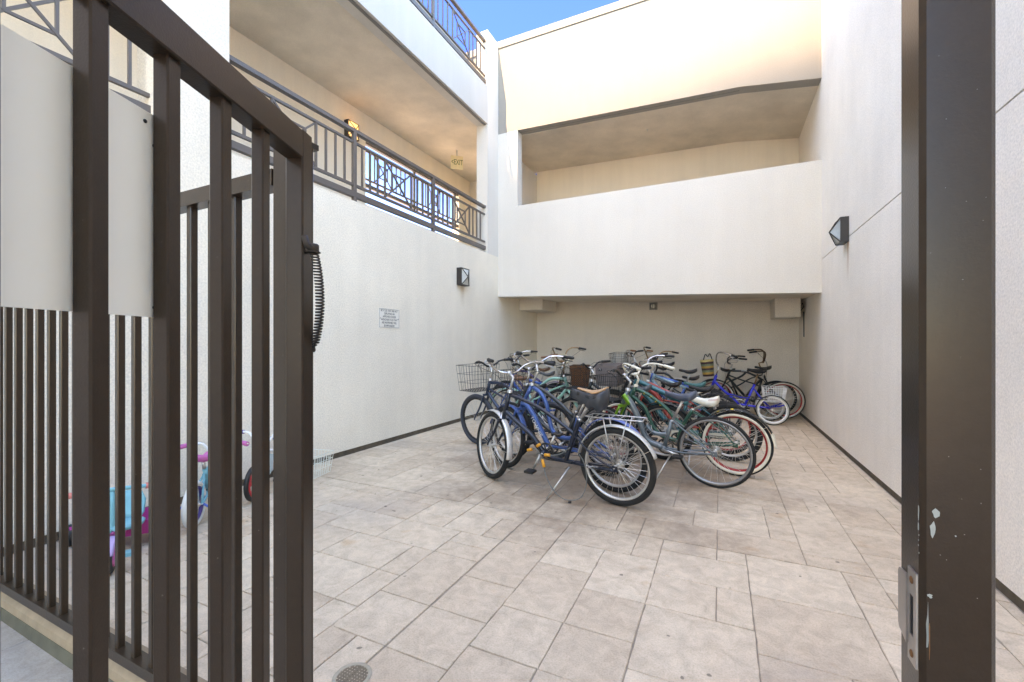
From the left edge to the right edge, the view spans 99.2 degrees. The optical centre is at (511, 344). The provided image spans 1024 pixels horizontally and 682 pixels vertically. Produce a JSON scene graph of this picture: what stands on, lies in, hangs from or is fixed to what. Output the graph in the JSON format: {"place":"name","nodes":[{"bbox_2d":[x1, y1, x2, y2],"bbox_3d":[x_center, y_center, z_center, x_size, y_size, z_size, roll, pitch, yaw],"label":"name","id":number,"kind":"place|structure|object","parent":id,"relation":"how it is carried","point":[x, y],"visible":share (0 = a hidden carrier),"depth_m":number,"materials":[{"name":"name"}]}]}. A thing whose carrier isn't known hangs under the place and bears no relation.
{"place":"outdoors","nodes":[
{"label":"outdoors","id":0,"kind":"place"},
{"bbox_2d":[1,621,72,681],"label":"pavement","id":1,"kind":"structure","parent":0,"point":[23,659],"depth_m":1.86,"materials":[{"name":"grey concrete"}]},
{"bbox_2d":[366,0,619,238],"label":"sky","id":2,"kind":"structure","parent":0,"point":[504,19],"materials":[{"name":"blue"}]},
{"bbox_2d":[3,400,1023,681],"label":"courtyard floor","id":3,"kind":"structure","parent":0,"point":[375,592],"depth_m":2.60,"materials":[{"name":"beige tile"},{"name":"grout"}]},
{"bbox_2d":[57,524,71,546],"bbox_3d":[-2.843,0.994,3.190,0.340,0.730,0.670,0,0,41],"label":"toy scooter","id":4,"kind":"object","parent":3,"relation":"on","point":[70,534],"visible":0.08,"depth_m":2.92,"materials":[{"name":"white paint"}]},
{"bbox_2d":[1,567,207,681],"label":"curb","id":5,"kind":"structure","parent":3,"relation":"on","point":[50,638],"depth_m":1.95,"materials":[{"name":"concrete"}]},
{"bbox_2d":[1,168,272,681],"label":"picket fence","id":6,"kind":"object","parent":5,"relation":"on","point":[133,658],"visible":0.48,"depth_m":1.72,"materials":[{"name":"brown metal"}]},
{"bbox_2d":[69,482,147,573],"bbox_3d":[-2.522,1.112,2.805,0.441,0.495,0.733,0,0,-31],"label":"toy tricycle","id":7,"kind":"object","parent":3,"relation":"on","point":[127,521],"visible":0.24,"depth_m":2.72,"materials":[{"name":"teal plastic"}]},
{"bbox_2d":[180,440,249,527],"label":"kids bicycle","id":8,"kind":"object","parent":3,"relation":"on","point":[202,490],"visible":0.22,"depth_m":3.32,"materials":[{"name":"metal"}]},
{"bbox_2d":[242,430,272,501],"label":"kids bicycle","id":9,"kind":"object","parent":3,"relation":"on","point":[247,486],"visible":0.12,"depth_m":3.69,"materials":[{"name":"white paint"}]},
{"bbox_2d":[273,142,318,681],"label":"hinge post","id":10,"kind":"object","parent":3,"relation":"on","point":[279,417],"visible":0.2,"depth_m":1.28,"materials":[{"name":"brown metal"}]},
{"bbox_2d":[0,0,311,681],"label":"entry gate","id":11,"kind":"structure","parent":10,"relation":"attached to","point":[89,199],"depth_m":0.76,"materials":[{"name":"brown metal"}]},
{"bbox_2d":[301,235,324,351],"bbox_3d":[-0.576,-0.137,1.242,0.062,0.319,0.140,0,0,-33],"label":"gate spring","id":12,"kind":"object","parent":11,"relation":"attached to","point":[312,248],"visible":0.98,"depth_m":1.20,"materials":[{"name":"metal"}]},
{"bbox_2d":[313,449,333,478],"bbox_3d":[-2.127,1.160,4.540,0.347,0.406,0.387,0,0,14],"label":"wire basket","id":13,"kind":"object","parent":3,"relation":"on","point":[320,463],"visible":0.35,"depth_m":4.60,"materials":[{"name":"grey metal"}]},
{"bbox_2d":[332,662,371,681],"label":"floor drain","id":14,"kind":"object","parent":3,"relation":"on","point":[350,675],"visible":1,"depth_m":1.80,"materials":[{"name":"grey metal"}]},
{"bbox_2d":[456,358,574,457],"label":"bicycle","id":15,"kind":"object","parent":3,"relation":"on","point":[488,405],"visible":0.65,"depth_m":5.73,"materials":[{"name":"paint"}]},
{"bbox_2d":[486,354,578,430],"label":"bicycle","id":16,"kind":"object","parent":3,"relation":"on","point":[555,391],"visible":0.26,"depth_m":6.96,"materials":[{"name":"paint"}]},
{"bbox_2d":[492,350,573,417],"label":"bicycle","id":17,"kind":"object","parent":3,"relation":"on","point":[537,379],"visible":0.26,"depth_m":8.07,"materials":[{"name":"paint"}]},
{"bbox_2d":[56,413,1023,681],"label":"floor joints","id":18,"kind":"object","parent":3,"relation":"attached to","point":[654,573],"depth_m":2.41,"materials":[{"name":"grey concrete"}]},
{"bbox_2d":[490,354,605,431],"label":"bicycle","id":19,"kind":"object","parent":3,"relation":"on","point":[563,420],"visible":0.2,"depth_m":6.37,"materials":[{"name":"paint"}]},
{"bbox_2d":[495,361,633,475],"bbox_3d":[0.453,0.768,4.846,1.861,1.189,0.666,0,5,38],"label":"bicycle","id":20,"kind":"object","parent":3,"relation":"on","point":[572,416],"visible":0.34,"depth_m":4.82,"materials":[{"name":"paint"}]},
{"bbox_2d":[477,358,656,505],"bbox_3d":[0.324,0.729,4.005,1.983,1.267,0.735,0,5,35],"label":"bicycle","id":21,"kind":"object","parent":3,"relation":"on","point":[597,400],"visible":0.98,"depth_m":3.79,"materials":[{"name":"paint"}]},
{"bbox_2d":[527,443,586,503],"bbox_3d":[0.371,1.145,3.864,0.599,0.486,0.110,0,0,34],"label":"cable lock","id":22,"kind":"object","parent":21,"relation":"attached to","point":[542,460],"visible":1,"depth_m":3.88,"materials":[{"name":"black plastic"}]},
{"bbox_2d":[490,351,647,491],"bbox_3d":[0.428,0.713,4.391,1.932,1.294,0.714,0,0,30],"label":"bicycle","id":23,"kind":"object","parent":3,"relation":"on","point":[516,412],"visible":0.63,"depth_m":4.43,"materials":[{"name":"paint"}]},
{"bbox_2d":[536,347,626,422],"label":"bicycle","id":24,"kind":"object","parent":3,"relation":"on","point":[559,383],"visible":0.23,"depth_m":7.24,"materials":[{"name":"paint"}]},
{"bbox_2d":[554,360,693,459],"bbox_3d":[1.297,0.781,5.422,1.819,1.161,0.674,0,5,34],"label":"bicycle","id":25,"kind":"object","parent":3,"relation":"on","point":[682,414],"visible":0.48,"depth_m":5.31,"materials":[{"name":"paint"}]},
{"bbox_2d":[608,350,692,404],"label":"bicycle","id":26,"kind":"object","parent":3,"relation":"on","point":[660,368],"visible":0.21,"depth_m":8.81,"materials":[{"name":"paint"}]},
{"bbox_2d":[609,350,700,416],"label":"bicycle","id":27,"kind":"object","parent":3,"relation":"on","point":[643,373],"visible":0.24,"depth_m":8.11,"materials":[{"name":"paint"}]},
{"bbox_2d":[595,362,718,440],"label":"bicycle","id":28,"kind":"object","parent":3,"relation":"on","point":[602,368],"visible":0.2,"depth_m":6.36,"materials":[{"name":"painted metal"},{"name":"rubber"},{"name":"grey metal wire mesh"}]},
{"bbox_2d":[583,366,755,487],"bbox_3d":[1.472,0.798,4.421,1.728,1.124,0.638,0,0,23],"label":"bicycle","id":29,"kind":"object","parent":3,"relation":"on","point":[714,450],"visible":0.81,"depth_m":4.26,"materials":[{"name":"paint"}]},
{"bbox_2d":[626,356,725,429],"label":"bicycle","id":30,"kind":"object","parent":3,"relation":"on","point":[693,371],"visible":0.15,"depth_m":7.00,"materials":[{"name":"paint"}]},
{"bbox_2d":[635,346,724,416],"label":"bicycle","id":31,"kind":"object","parent":3,"relation":"on","point":[692,379],"visible":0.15,"depth_m":7.49,"materials":[{"name":"paint"}]},
{"bbox_2d":[620,353,741,438],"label":"bicycle","id":32,"kind":"object","parent":3,"relation":"on","point":[702,384],"visible":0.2,"depth_m":6.43,"materials":[{"name":"paint"}]},
{"bbox_2d":[615,355,754,453],"bbox_3d":[2.166,0.750,5.741,1.704,1.219,0.752,0,0,14],"label":"bicycle","id":33,"kind":"object","parent":3,"relation":"on","point":[658,397],"visible":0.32,"depth_m":5.58,"materials":[{"name":"paint"}]},
{"bbox_2d":[606,361,767,460],"bbox_3d":[2.064,0.786,5.383,1.868,1.150,0.627,0,0,22],"label":"bicycle","id":34,"kind":"object","parent":3,"relation":"on","point":[712,410],"visible":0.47,"depth_m":5.12,"materials":[{"name":"paint"}]},
{"bbox_2d":[598,363,777,475],"bbox_3d":[1.811,0.783,4.792,1.881,1.158,0.704,0,0,23],"label":"bicycle","id":35,"kind":"object","parent":3,"relation":"on","point":[770,442],"visible":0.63,"depth_m":4.60,"materials":[{"name":"paint"}]},
{"bbox_2d":[700,352,789,424],"bbox_3d":[3.992,0.745,7.801,1.629,1.228,0.692,0,0,26],"label":"tricycle","id":36,"kind":"object","parent":3,"relation":"on","point":[707,366],"visible":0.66,"depth_m":7.67,"materials":[{"name":"paint"}]},
{"bbox_2d":[701,349,796,413],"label":"bicycle","id":37,"kind":"object","parent":3,"relation":"on","point":[765,385],"visible":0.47,"depth_m":8.46,"materials":[{"name":"paint"}]},
{"bbox_2d":[705,355,805,418],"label":"bicycle","id":38,"kind":"object","parent":3,"relation":"on","point":[797,389],"visible":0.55,"depth_m":8.06,"materials":[{"name":"paint"}]},
{"bbox_2d":[898,0,995,681],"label":"latch post","id":39,"kind":"object","parent":3,"relation":"on","point":[947,596],"visible":1,"depth_m":0.64,"materials":[{"name":"brown metal"}]},
{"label":"ground","id":40,"kind":"structure","parent":0,"visible":0},
{"bbox_2d":[1,0,536,556],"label":"apartment wing","id":41,"kind":"structure","parent":40,"relation":"on","point":[403,78],"depth_m":6.22,"materials":[{"name":"white paint"}]},
{"bbox_2d":[1,0,150,113],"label":"walkway railing","id":42,"kind":"object","parent":41,"relation":"on","point":[54,30],"visible":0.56,"depth_m":3.07,"materials":[{"name":"metal"}]},
{"bbox_2d":[344,119,358,141],"bbox_3d":[-2.913,-3.920,7.971,0.159,0.300,0.260,0,0,26],"label":"wall lamp","id":43,"kind":"object","parent":41,"relation":"attached to","point":[352,124],"visible":0.53,"depth_m":7.88,"materials":[{"name":"yellow glass"}]},
{"bbox_2d":[229,54,485,249],"bbox_3d":[-1.630,-2.276,6.372,0.065,0.940,5.015,0,0,26],"label":"walkway railing","id":44,"kind":"object","parent":41,"relation":"on","point":[353,194],"visible":0.78,"depth_m":5.76,"materials":[{"name":"metal"}]},
{"bbox_2d":[379,308,398,328],"bbox_3d":[-1.701,-0.362,6.043,0.008,0.270,0.416,0,0,26],"label":"notice sign","id":45,"kind":"object","parent":41,"relation":"attached to","point":[388,318],"visible":1,"depth_m":6.03,"materials":[{"name":"white"}]},
{"bbox_2d":[366,142,458,227],"bbox_3d":[-2.142,-3.446,9.885,0.065,0.940,3.320,0,0,26],"label":"walkway railing","id":46,"kind":"object","parent":41,"relation":"attached to","point":[390,196],"visible":0.62,"depth_m":9.64,"materials":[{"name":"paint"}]},
{"bbox_2d":[410,0,485,83],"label":"walkway railing","id":47,"kind":"object","parent":41,"relation":"on","point":[432,20],"visible":0.98,"depth_m":7.72,"materials":[{"name":"metal"}]},
{"bbox_2d":[451,150,462,169],"bbox_3d":[-1.239,-4.158,9.795,0.272,0.425,0.037,0,0,-18],"label":"exit sign","id":48,"kind":"object","parent":41,"relation":"hanging from","point":[457,162],"visible":1,"depth_m":9.78,"materials":[{"name":"metal"}]},
{"bbox_2d":[457,267,468,286],"bbox_3d":[-0.837,-1.190,7.675,0.159,0.300,0.260,0,0,26],"label":"wall lamp","id":49,"kind":"object","parent":41,"relation":"attached to","point":[462,276],"visible":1,"depth_m":7.58,"materials":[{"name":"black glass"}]},
{"bbox_2d":[465,0,821,413],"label":"corridor wing","id":50,"kind":"structure","parent":40,"relation":"on","point":[694,212],"depth_m":8.16,"materials":[{"name":"white paint"}]},
{"bbox_2d":[649,302,656,309],"bbox_3d":[3.120,-0.850,9.630,0.170,0.160,0.133,0,0,26],"label":"bulkhead light","id":51,"kind":"object","parent":50,"relation":"attached to","point":[652,306],"visible":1,"depth_m":9.64,"materials":[{"name":"grey glass"}]},
{"bbox_2d":[801,303,803,336],"bbox_3d":[5.320,-0.454,8.033,0.033,0.627,0.147,0,0,-16],"label":"wall cable","id":52,"kind":"object","parent":50,"relation":"attached to","point":[803,320],"depth_m":7.97,"materials":[{"name":"black plastic"}]},
{"bbox_2d":[799,0,1023,611],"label":"stucco wall","id":53,"kind":"structure","parent":40,"relation":"on","point":[850,351],"depth_m":4.29,"materials":[{"name":"paint"}]},
{"bbox_2d":[829,216,848,245],"bbox_3d":[3.998,-1.385,5.348,0.178,0.300,0.240,0,0,26],"label":"wall lamp","id":54,"kind":"object","parent":53,"relation":"attached to","point":[839,232],"visible":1,"depth_m":5.24,"materials":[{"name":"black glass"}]}
]}

